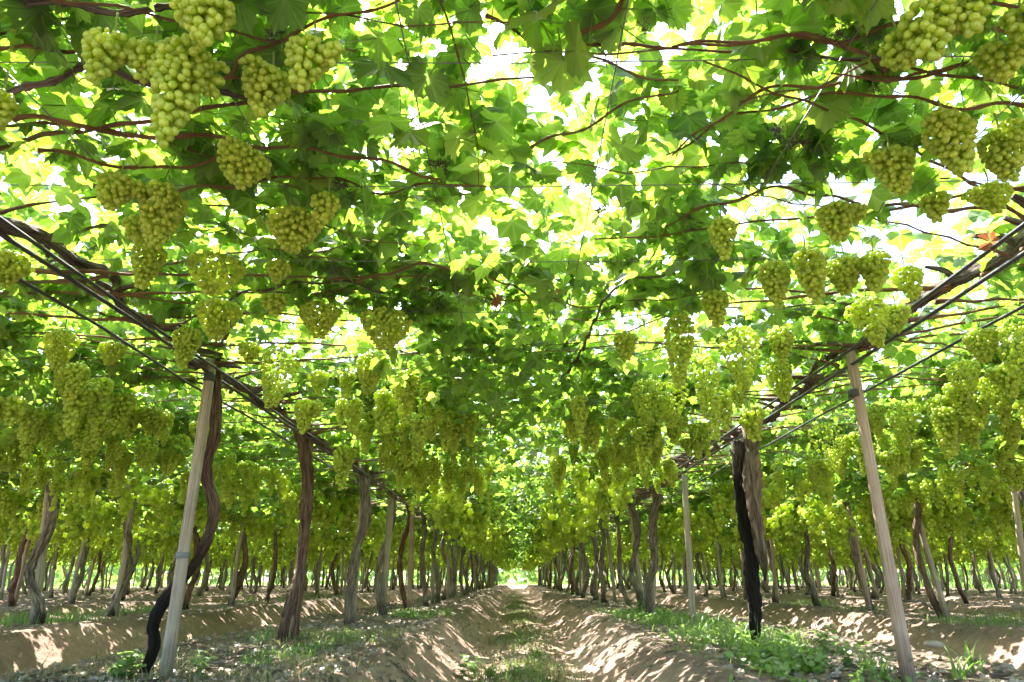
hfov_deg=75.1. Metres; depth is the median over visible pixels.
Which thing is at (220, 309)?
grape cluster
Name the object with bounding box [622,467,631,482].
grape cluster
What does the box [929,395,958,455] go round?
grape cluster
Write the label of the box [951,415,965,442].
grape cluster
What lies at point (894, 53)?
grape cluster
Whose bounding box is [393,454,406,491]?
grape cluster
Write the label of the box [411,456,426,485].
grape cluster
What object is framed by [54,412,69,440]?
grape cluster
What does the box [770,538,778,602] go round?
trellis post
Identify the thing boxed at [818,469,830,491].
grape cluster
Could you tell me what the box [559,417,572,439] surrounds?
grape cluster
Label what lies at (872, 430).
grape cluster
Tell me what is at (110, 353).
grape cluster
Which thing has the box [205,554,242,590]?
grapevine
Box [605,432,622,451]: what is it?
grape cluster
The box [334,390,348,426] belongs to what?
grape cluster
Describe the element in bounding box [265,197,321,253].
grape cluster
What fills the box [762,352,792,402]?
grape cluster
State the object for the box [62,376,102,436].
grape cluster
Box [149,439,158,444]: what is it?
grape cluster
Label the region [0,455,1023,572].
distant grape clusters
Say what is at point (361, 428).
grape cluster
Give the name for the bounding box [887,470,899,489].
grape cluster
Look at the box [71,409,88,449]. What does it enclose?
grape cluster
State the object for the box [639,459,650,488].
grape cluster
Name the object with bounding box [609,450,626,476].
grape cluster
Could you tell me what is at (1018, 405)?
grape cluster
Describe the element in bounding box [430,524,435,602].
trellis post
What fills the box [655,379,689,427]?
grape cluster
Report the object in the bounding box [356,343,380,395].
grape cluster
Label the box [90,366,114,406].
grape cluster
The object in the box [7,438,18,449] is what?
grape cluster
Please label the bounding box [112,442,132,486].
grape cluster
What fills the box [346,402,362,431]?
grape cluster
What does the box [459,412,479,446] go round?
grape cluster
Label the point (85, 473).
grape cluster
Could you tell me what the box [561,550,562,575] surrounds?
trellis post
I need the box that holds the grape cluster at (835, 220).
[814,188,867,243]
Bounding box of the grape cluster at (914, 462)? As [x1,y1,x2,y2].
[903,445,922,470]
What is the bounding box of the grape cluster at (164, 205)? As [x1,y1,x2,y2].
[138,175,188,249]
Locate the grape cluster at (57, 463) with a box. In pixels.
[54,449,72,475]
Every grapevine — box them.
[0,0,678,360]
[0,148,601,674]
[0,321,161,488]
[0,346,44,447]
[0,401,221,623]
[0,452,277,616]
[0,525,81,588]
[4,509,179,603]
[5,504,120,606]
[7,553,71,591]
[12,488,80,522]
[20,297,529,644]
[21,543,79,593]
[43,556,88,590]
[48,545,160,595]
[49,545,105,597]
[51,546,107,592]
[52,548,147,591]
[63,493,312,609]
[63,522,221,599]
[105,548,169,594]
[109,556,169,589]
[109,560,168,588]
[113,529,235,584]
[119,551,216,593]
[134,386,525,624]
[139,508,339,604]
[141,562,165,587]
[144,541,265,596]
[190,552,259,585]
[197,521,351,601]
[203,565,221,586]
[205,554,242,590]
[217,524,371,545]
[217,545,295,593]
[218,563,223,587]
[219,557,270,589]
[221,557,284,587]
[229,546,293,594]
[245,568,251,586]
[250,531,381,597]
[251,433,519,615]
[258,550,331,591]
[258,561,311,587]
[283,554,340,590]
[285,536,395,594]
[289,482,519,609]
[310,559,368,588]
[311,557,361,588]
[321,563,346,586]
[323,544,415,592]
[331,490,519,605]
[367,566,372,586]
[371,499,521,602]
[372,551,431,589]
[391,522,519,599]
[405,561,451,587]
[415,535,519,595]
[417,561,444,587]
[420,529,518,597]
[424,545,518,586]
[430,548,519,590]
[431,539,517,594]
[436,551,516,589]
[439,543,518,592]
[450,555,515,586]
[458,551,517,589]
[470,557,517,587]
[472,555,518,588]
[478,559,517,586]
[492,0,1023,408]
[502,220,1023,644]
[516,468,726,606]
[516,498,665,602]
[516,523,672,600]
[516,530,646,597]
[518,404,837,614]
[518,450,762,608]
[518,538,630,594]
[518,546,612,591]
[518,549,577,589]
[518,553,574,583]
[518,554,589,588]
[518,555,567,587]
[519,532,626,595]
[519,551,589,588]
[519,558,552,586]
[520,541,612,567]
[520,547,605,591]
[588,560,617,584]
[606,565,610,586]
[615,550,667,577]
[622,546,705,592]
[627,541,733,590]
[629,542,725,593]
[639,542,733,596]
[659,533,776,596]
[663,559,729,588]
[666,523,824,599]
[677,563,681,587]
[679,516,858,602]
[704,555,776,590]
[706,559,725,589]
[713,494,912,605]
[722,566,725,586]
[724,546,795,592]
[726,487,988,609]
[726,543,823,593]
[771,443,1023,616]
[778,545,836,595]
[782,553,839,589]
[783,548,879,585]
[798,547,867,594]
[799,526,907,598]
[812,400,1023,508]
[813,523,977,599]
[816,564,848,587]
[820,552,902,591]
[823,549,940,593]
[823,558,874,588]
[855,521,1023,603]
[863,550,952,594]
[865,554,895,586]
[869,555,936,590]
[874,539,1002,595]
[888,345,1023,479]
[901,500,1023,538]
[906,536,1002,597]
[910,553,1000,587]
[924,558,981,589]
[938,549,1017,592]
[941,556,1016,588]
[964,494,1021,526]
[971,549,1016,593]
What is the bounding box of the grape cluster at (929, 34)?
[896,0,957,60]
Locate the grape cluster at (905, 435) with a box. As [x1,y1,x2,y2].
[886,392,922,445]
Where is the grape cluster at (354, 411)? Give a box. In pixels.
[348,393,363,429]
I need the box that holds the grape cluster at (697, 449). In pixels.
[688,416,705,460]
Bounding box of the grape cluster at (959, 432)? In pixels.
[954,429,961,455]
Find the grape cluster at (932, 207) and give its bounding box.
[918,178,951,222]
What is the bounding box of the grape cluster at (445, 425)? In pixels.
[438,412,453,452]
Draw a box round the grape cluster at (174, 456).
[167,425,187,474]
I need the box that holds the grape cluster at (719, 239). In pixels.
[707,204,736,260]
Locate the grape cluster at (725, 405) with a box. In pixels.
[708,387,733,430]
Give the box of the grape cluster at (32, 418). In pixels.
[17,395,46,441]
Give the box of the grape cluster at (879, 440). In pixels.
[874,429,890,450]
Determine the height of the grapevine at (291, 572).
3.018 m
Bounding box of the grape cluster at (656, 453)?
[652,437,664,460]
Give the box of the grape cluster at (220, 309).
[194,295,242,341]
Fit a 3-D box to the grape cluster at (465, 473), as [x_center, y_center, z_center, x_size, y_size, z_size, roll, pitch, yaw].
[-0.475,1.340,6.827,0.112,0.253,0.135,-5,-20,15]
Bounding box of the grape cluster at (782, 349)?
[767,318,794,361]
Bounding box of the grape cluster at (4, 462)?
[0,457,9,473]
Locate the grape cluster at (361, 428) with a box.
[345,418,367,440]
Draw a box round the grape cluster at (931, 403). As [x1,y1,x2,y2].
[924,386,952,415]
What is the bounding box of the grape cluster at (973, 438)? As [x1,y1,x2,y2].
[958,415,982,450]
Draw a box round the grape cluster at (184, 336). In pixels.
[172,316,203,369]
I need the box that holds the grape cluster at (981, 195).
[960,169,1013,214]
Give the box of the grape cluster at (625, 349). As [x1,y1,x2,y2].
[613,321,638,361]
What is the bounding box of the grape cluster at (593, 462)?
[589,454,596,473]
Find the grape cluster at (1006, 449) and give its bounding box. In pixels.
[990,435,1011,458]
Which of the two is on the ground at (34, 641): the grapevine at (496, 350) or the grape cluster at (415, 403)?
the grapevine at (496, 350)
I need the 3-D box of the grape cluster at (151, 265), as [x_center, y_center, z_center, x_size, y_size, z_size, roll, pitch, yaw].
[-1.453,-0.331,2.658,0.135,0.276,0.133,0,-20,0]
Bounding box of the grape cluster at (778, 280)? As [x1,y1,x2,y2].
[757,247,790,308]
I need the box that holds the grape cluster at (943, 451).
[932,428,951,460]
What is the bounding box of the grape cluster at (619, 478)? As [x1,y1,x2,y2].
[611,468,623,486]
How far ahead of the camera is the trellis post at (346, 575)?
41.15 m
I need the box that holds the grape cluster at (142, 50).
[126,26,158,83]
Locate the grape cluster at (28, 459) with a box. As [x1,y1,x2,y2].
[23,453,33,463]
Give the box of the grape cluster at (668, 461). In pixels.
[663,458,672,472]
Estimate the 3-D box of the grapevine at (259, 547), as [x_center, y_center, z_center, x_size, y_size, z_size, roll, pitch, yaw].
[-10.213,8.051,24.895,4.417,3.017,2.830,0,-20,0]
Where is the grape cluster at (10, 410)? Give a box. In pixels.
[0,383,27,426]
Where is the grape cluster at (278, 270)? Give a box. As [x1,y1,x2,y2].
[265,249,290,283]
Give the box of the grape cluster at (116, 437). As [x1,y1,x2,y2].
[110,428,124,451]
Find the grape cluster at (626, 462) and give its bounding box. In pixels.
[622,445,632,468]
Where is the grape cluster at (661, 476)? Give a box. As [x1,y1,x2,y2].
[655,460,665,483]
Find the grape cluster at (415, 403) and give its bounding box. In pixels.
[407,396,417,419]
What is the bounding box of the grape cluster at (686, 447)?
[678,438,693,456]
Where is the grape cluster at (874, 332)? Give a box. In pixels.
[843,286,888,347]
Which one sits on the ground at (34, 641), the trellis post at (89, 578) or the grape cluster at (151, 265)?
the trellis post at (89, 578)
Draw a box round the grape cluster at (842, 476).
[840,458,846,480]
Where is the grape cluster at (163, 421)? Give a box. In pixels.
[151,400,174,440]
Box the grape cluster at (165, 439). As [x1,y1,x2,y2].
[160,422,173,446]
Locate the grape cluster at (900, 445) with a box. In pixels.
[894,429,909,452]
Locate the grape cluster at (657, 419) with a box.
[645,397,663,448]
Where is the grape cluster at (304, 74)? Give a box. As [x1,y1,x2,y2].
[284,22,344,92]
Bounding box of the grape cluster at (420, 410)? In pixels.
[418,403,430,439]
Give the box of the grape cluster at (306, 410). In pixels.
[294,389,323,434]
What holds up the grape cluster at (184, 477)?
attached to the grapevine at (238, 429)
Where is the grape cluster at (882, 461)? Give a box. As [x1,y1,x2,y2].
[875,443,894,475]
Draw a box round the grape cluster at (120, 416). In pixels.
[108,381,136,434]
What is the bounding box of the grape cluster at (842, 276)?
[826,244,874,295]
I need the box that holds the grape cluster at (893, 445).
[889,441,909,470]
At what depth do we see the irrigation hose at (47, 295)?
3.95 m
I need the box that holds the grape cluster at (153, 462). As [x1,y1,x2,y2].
[143,453,157,472]
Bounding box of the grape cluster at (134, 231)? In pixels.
[121,214,154,243]
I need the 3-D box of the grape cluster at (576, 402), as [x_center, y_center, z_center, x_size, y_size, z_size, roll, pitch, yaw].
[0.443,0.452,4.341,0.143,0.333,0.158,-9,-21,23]
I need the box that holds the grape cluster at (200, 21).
[169,0,235,47]
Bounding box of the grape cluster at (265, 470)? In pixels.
[260,465,268,478]
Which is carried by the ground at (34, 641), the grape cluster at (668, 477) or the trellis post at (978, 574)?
the trellis post at (978, 574)
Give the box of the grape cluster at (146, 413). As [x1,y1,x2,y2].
[135,398,159,438]
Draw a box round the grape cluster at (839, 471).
[828,443,842,474]
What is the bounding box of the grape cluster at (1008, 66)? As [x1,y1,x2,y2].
[971,24,1023,83]
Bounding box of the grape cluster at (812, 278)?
[791,234,826,304]
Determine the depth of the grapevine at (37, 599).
8.59 m
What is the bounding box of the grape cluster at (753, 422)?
[739,397,760,442]
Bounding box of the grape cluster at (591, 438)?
[582,408,600,453]
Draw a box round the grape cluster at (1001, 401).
[977,377,1009,412]
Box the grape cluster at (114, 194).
[95,160,147,211]
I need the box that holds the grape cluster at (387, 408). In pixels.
[373,381,397,433]
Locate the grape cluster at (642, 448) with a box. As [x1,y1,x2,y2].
[630,418,652,477]
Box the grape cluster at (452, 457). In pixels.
[450,445,460,464]
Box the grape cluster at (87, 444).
[82,405,107,451]
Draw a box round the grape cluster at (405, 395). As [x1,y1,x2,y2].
[393,358,420,425]
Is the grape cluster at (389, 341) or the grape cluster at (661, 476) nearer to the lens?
the grape cluster at (389, 341)
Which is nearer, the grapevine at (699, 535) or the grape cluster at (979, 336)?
the grape cluster at (979, 336)
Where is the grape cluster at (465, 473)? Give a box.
[460,463,470,483]
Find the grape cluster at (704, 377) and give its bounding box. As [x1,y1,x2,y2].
[690,345,720,440]
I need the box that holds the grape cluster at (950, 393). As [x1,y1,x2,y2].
[941,373,974,423]
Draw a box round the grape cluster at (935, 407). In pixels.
[931,404,945,429]
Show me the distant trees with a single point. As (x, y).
(504, 576)
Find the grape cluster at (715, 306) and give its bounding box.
[700,278,728,327]
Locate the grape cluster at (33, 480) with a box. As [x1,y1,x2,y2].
[30,476,38,489]
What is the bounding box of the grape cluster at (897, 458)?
[884,444,909,474]
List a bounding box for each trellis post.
[0,545,10,599]
[14,521,34,605]
[29,490,47,622]
[46,558,53,590]
[48,543,57,597]
[66,559,71,592]
[67,534,85,602]
[84,552,97,595]
[100,556,105,591]
[114,498,135,616]
[158,358,216,676]
[161,566,164,587]
[170,546,177,581]
[182,533,192,607]
[201,553,208,595]
[221,559,227,589]
[229,522,243,605]
[249,557,256,593]
[289,430,313,638]
[315,545,322,597]
[337,562,340,588]
[340,547,344,595]
[344,561,347,588]
[352,501,360,622]
[361,552,366,592]
[373,557,377,591]
[378,495,393,615]
[390,555,394,589]
[407,506,414,608]
[412,559,414,588]
[419,564,420,588]
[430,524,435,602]
[446,532,449,599]
[450,545,454,597]
[454,539,458,595]
[460,565,462,594]
[473,551,475,591]
[479,557,480,584]
[487,562,488,586]
[490,561,491,586]
[554,554,557,588]
[558,551,560,582]
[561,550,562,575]
[571,547,575,591]
[578,540,581,595]
[582,543,584,588]
[594,530,597,596]
[605,522,616,602]
[623,561,626,587]
[627,504,644,605]
[651,522,657,611]
[673,552,675,593]
[681,474,696,625]
[681,552,686,593]
[701,551,707,596]
[708,562,711,589]
[716,537,723,597]
[731,555,737,590]
[739,426,749,620]
[740,542,743,592]
[766,578,768,592]
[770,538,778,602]
[778,555,784,593]
[792,562,797,589]
[809,559,816,592]
[812,559,820,590]
[830,547,839,596]
[845,347,916,681]
[847,506,871,610]
[847,566,850,588]
[864,547,878,598]
[895,544,906,599]
[907,547,915,593]
[910,493,948,617]
[937,556,943,591]
[960,562,966,589]
[972,554,984,592]
[988,548,999,597]
[1005,552,1017,593]
[1010,486,1023,597]
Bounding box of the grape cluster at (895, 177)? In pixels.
[861,132,916,195]
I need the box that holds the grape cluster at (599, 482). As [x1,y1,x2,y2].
[595,476,603,489]
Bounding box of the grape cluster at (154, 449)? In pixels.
[141,439,158,471]
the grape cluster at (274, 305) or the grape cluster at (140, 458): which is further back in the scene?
the grape cluster at (140, 458)
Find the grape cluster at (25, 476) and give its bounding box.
[18,457,35,493]
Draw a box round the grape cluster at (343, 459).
[333,435,357,490]
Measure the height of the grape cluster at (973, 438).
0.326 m
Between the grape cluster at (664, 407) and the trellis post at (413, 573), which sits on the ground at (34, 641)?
the trellis post at (413, 573)
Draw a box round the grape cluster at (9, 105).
[0,71,20,130]
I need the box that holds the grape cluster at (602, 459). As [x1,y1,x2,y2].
[595,439,609,479]
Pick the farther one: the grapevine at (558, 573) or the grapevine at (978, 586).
the grapevine at (558, 573)
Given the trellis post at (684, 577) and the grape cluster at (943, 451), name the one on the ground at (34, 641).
the trellis post at (684, 577)
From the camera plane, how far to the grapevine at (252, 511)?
10.61 m
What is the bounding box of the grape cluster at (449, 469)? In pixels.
[443,461,459,488]
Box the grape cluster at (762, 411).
[741,396,765,440]
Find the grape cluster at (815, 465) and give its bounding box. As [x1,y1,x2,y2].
[808,452,825,487]
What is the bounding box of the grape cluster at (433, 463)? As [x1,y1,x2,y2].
[426,450,441,484]
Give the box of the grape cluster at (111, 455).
[104,439,116,472]
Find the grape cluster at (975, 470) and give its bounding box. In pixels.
[964,441,981,474]
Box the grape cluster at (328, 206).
[310,178,340,228]
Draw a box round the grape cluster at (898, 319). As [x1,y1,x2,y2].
[887,293,911,333]
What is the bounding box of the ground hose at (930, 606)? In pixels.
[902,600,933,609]
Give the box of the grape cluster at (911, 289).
[890,254,924,301]
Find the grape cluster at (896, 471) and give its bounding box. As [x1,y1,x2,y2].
[890,446,898,475]
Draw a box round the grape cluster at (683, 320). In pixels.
[663,302,695,389]
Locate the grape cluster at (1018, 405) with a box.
[1012,399,1023,428]
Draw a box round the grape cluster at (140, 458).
[135,432,150,467]
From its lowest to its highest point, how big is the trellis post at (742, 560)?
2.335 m
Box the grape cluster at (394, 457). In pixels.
[391,450,397,472]
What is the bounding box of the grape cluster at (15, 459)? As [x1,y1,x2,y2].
[8,445,23,474]
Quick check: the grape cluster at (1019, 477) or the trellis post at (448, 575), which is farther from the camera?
the trellis post at (448, 575)
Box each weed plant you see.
[107,653,126,678]
[117,649,146,679]
[188,650,217,676]
[250,629,263,644]
[252,623,277,640]
[300,649,314,665]
[405,606,418,615]
[456,663,474,678]
[461,654,483,675]
[480,666,495,678]
[513,628,534,645]
[531,647,542,657]
[635,600,643,610]
[653,610,669,623]
[692,615,710,638]
[720,616,741,639]
[733,622,748,644]
[759,639,780,663]
[774,628,794,645]
[782,645,822,670]
[807,624,836,651]
[822,636,869,666]
[851,646,883,668]
[870,652,896,681]
[936,646,987,679]
[942,636,995,676]
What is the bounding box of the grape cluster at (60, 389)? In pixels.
[56,379,89,418]
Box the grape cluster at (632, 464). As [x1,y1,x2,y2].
[622,438,635,473]
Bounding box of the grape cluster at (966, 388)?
[944,350,981,400]
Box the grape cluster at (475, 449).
[463,442,477,465]
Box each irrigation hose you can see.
[0,216,491,561]
[0,230,479,553]
[0,270,452,540]
[2,471,280,529]
[552,304,1023,560]
[556,222,1023,552]
[566,251,1023,547]
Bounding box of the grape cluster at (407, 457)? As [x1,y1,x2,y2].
[399,439,416,466]
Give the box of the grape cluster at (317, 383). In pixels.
[308,360,328,395]
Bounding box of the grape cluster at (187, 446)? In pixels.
[181,435,190,459]
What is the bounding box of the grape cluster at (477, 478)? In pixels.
[470,460,484,495]
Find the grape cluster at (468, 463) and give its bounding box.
[462,458,475,477]
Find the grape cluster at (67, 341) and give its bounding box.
[43,319,80,373]
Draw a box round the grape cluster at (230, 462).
[225,449,236,477]
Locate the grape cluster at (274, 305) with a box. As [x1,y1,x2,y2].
[260,284,287,317]
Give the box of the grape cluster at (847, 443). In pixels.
[835,426,852,457]
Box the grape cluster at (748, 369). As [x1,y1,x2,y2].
[719,316,760,390]
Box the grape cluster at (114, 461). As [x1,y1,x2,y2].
[105,443,118,464]
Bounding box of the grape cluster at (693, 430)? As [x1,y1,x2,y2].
[686,421,698,439]
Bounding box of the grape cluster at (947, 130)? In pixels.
[921,100,977,177]
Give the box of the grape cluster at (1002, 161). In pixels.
[976,113,1023,182]
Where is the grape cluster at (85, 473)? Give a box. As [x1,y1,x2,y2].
[81,463,93,477]
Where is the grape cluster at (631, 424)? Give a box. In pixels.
[625,415,638,439]
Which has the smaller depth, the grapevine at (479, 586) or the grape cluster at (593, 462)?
the grape cluster at (593, 462)
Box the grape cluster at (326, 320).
[298,291,339,338]
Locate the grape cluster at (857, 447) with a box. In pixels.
[848,424,865,473]
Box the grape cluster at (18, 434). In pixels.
[15,427,40,454]
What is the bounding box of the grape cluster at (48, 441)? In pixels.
[40,423,59,456]
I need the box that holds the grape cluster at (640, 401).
[630,371,661,423]
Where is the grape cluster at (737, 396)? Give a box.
[727,379,743,411]
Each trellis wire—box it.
[0,55,1006,63]
[0,65,336,399]
[0,180,1023,186]
[6,308,1023,312]
[19,374,923,377]
[30,256,1023,262]
[44,346,1022,348]
[100,452,779,453]
[169,396,929,399]
[188,414,893,416]
[191,456,824,458]
[217,72,468,496]
[395,0,496,480]
[531,0,628,506]
[567,0,877,498]
[692,90,1023,410]
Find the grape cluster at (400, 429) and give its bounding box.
[395,415,409,441]
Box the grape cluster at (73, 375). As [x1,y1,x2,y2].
[58,353,90,399]
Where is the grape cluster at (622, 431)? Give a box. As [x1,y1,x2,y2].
[617,413,629,447]
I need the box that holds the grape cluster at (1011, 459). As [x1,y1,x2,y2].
[993,448,1014,461]
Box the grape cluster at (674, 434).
[665,414,688,445]
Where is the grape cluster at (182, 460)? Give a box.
[178,428,191,464]
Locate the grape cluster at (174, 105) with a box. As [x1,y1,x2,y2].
[149,33,229,148]
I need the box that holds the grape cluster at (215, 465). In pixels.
[212,456,220,481]
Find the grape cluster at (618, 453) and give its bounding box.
[614,444,623,463]
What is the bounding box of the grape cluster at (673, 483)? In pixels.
[661,455,678,488]
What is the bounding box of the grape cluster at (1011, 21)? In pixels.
[998,0,1023,44]
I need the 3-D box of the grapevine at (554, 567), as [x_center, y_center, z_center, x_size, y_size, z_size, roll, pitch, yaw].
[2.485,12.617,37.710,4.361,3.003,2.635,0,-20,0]
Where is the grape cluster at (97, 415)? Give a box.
[88,390,112,430]
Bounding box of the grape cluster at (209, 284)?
[186,244,246,296]
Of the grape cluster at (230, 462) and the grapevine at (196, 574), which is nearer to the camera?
the grape cluster at (230, 462)
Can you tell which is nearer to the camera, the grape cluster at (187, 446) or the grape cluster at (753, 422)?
the grape cluster at (753, 422)
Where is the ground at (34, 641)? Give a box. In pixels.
[0,580,1023,681]
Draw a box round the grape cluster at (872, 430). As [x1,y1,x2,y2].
[868,417,884,437]
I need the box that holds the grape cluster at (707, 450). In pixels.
[698,415,710,458]
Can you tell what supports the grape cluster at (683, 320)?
attached to the grapevine at (854, 99)
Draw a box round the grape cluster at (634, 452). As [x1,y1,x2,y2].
[631,418,638,465]
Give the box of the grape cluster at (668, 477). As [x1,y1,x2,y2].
[663,455,674,482]
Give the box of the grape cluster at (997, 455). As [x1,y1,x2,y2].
[992,449,1005,469]
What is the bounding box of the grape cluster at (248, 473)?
[237,454,255,488]
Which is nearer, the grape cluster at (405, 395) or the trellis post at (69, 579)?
the grape cluster at (405, 395)
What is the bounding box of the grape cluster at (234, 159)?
[216,135,271,190]
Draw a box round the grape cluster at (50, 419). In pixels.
[39,403,55,436]
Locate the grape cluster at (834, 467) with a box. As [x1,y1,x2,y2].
[807,417,843,471]
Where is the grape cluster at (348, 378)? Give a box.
[339,364,356,399]
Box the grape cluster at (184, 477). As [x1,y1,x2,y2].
[179,465,189,503]
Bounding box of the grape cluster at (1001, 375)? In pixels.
[984,360,1020,397]
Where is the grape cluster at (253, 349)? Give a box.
[237,332,261,363]
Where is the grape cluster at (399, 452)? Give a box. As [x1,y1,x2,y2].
[395,441,404,464]
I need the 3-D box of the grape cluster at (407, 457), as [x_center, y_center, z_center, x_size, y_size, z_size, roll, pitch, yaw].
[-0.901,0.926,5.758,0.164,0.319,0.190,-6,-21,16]
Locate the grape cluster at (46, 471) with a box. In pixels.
[36,461,52,488]
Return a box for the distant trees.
[0,561,1019,584]
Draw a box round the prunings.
[9,604,1017,681]
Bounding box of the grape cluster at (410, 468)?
[405,464,413,473]
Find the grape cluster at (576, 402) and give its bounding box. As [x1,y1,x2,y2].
[569,385,589,434]
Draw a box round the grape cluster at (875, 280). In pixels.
[857,237,891,292]
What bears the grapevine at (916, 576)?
on the ground at (34, 641)
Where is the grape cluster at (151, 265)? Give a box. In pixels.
[130,240,167,289]
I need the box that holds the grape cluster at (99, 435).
[90,419,111,449]
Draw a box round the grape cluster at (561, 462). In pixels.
[549,447,567,491]
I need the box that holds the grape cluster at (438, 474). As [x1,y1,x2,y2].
[431,469,441,484]
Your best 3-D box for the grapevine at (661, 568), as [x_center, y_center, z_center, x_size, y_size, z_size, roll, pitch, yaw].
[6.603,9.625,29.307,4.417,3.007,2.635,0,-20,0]
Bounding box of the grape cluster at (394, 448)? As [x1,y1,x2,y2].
[393,442,399,462]
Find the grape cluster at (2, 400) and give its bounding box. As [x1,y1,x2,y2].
[0,384,9,424]
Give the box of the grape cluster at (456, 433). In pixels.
[444,403,465,454]
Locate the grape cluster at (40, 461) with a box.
[33,454,48,469]
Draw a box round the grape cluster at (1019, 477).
[1010,460,1023,491]
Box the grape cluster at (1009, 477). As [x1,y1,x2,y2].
[997,462,1016,485]
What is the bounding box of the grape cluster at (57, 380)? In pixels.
[53,363,67,386]
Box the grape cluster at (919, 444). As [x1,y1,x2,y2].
[909,439,924,459]
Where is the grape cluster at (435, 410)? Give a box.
[425,404,444,440]
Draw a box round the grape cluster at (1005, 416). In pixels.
[980,388,1011,427]
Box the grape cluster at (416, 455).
[408,421,425,466]
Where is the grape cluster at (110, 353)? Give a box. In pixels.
[97,332,127,365]
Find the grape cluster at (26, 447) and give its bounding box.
[19,424,44,458]
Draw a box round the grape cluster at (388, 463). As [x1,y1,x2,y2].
[381,452,393,472]
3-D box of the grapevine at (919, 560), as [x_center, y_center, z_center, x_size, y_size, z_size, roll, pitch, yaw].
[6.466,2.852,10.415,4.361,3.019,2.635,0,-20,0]
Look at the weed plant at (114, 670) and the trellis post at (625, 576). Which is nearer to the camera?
the weed plant at (114, 670)
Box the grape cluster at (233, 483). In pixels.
[223,469,241,509]
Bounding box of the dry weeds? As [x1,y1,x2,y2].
[0,592,615,681]
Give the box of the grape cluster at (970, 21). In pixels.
[944,0,993,38]
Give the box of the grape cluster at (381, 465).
[378,440,384,471]
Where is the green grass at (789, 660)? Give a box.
[0,581,1023,681]
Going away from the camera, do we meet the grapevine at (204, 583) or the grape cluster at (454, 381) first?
the grape cluster at (454, 381)
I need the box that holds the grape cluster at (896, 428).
[895,422,909,446]
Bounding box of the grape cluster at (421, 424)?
[410,406,432,446]
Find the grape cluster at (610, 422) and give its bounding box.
[603,410,617,438]
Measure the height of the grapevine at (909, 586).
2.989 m
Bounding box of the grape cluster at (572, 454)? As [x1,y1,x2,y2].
[568,441,579,466]
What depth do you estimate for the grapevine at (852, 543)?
12.44 m
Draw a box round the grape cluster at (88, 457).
[80,433,106,470]
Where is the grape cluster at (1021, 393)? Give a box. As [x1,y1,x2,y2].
[1018,386,1023,400]
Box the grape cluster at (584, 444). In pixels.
[579,434,588,454]
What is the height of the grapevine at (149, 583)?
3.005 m
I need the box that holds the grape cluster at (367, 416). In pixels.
[361,406,375,452]
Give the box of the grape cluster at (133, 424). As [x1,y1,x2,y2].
[124,409,138,442]
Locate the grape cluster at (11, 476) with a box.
[6,460,20,478]
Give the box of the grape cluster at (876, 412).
[867,397,886,435]
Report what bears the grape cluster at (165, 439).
attached to the grapevine at (238, 429)
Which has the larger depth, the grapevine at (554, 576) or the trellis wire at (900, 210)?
the grapevine at (554, 576)
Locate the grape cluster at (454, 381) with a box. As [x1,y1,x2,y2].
[447,360,459,383]
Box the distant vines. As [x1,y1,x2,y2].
[0,557,1021,589]
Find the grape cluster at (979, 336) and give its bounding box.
[961,318,998,363]
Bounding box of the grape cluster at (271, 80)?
[238,51,292,117]
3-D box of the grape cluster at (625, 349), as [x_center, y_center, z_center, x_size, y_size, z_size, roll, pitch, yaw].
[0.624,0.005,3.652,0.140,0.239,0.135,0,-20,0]
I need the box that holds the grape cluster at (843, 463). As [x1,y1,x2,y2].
[836,444,844,472]
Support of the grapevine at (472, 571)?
on the ground at (34, 641)
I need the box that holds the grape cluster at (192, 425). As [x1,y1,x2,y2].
[188,421,208,448]
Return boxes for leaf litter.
[0,589,1023,681]
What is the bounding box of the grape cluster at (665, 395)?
[659,386,672,420]
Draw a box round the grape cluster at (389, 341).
[360,299,412,350]
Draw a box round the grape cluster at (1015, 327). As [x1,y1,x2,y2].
[991,312,1023,389]
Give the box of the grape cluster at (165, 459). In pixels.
[161,447,182,474]
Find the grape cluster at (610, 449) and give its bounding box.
[606,442,614,460]
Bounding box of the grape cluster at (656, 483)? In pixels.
[653,472,660,493]
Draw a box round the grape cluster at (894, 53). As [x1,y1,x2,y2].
[877,15,918,71]
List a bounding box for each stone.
[53,662,62,666]
[923,640,944,648]
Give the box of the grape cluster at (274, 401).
[260,337,300,407]
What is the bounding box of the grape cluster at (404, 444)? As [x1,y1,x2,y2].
[401,430,409,452]
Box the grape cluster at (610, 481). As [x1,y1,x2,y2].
[605,473,613,487]
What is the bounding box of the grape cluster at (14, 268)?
[0,239,34,288]
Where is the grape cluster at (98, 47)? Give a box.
[81,12,128,86]
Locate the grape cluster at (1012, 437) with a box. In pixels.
[997,419,1023,449]
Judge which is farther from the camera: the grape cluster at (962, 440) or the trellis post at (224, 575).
the trellis post at (224, 575)
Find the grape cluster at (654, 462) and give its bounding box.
[649,449,660,469]
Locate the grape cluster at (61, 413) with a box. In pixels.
[55,410,66,430]
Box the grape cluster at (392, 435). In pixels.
[384,419,398,457]
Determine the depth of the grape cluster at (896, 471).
6.12 m
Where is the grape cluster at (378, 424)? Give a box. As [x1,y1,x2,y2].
[372,403,389,435]
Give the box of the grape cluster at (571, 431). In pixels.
[561,397,579,445]
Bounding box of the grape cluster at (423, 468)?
[419,460,429,484]
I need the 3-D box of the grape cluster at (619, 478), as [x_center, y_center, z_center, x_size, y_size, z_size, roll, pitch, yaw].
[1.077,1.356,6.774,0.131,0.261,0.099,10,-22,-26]
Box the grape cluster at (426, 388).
[418,374,432,409]
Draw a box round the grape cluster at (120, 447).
[114,438,127,457]
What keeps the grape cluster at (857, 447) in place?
attached to the grapevine at (746, 458)
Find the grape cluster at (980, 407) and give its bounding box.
[963,392,988,428]

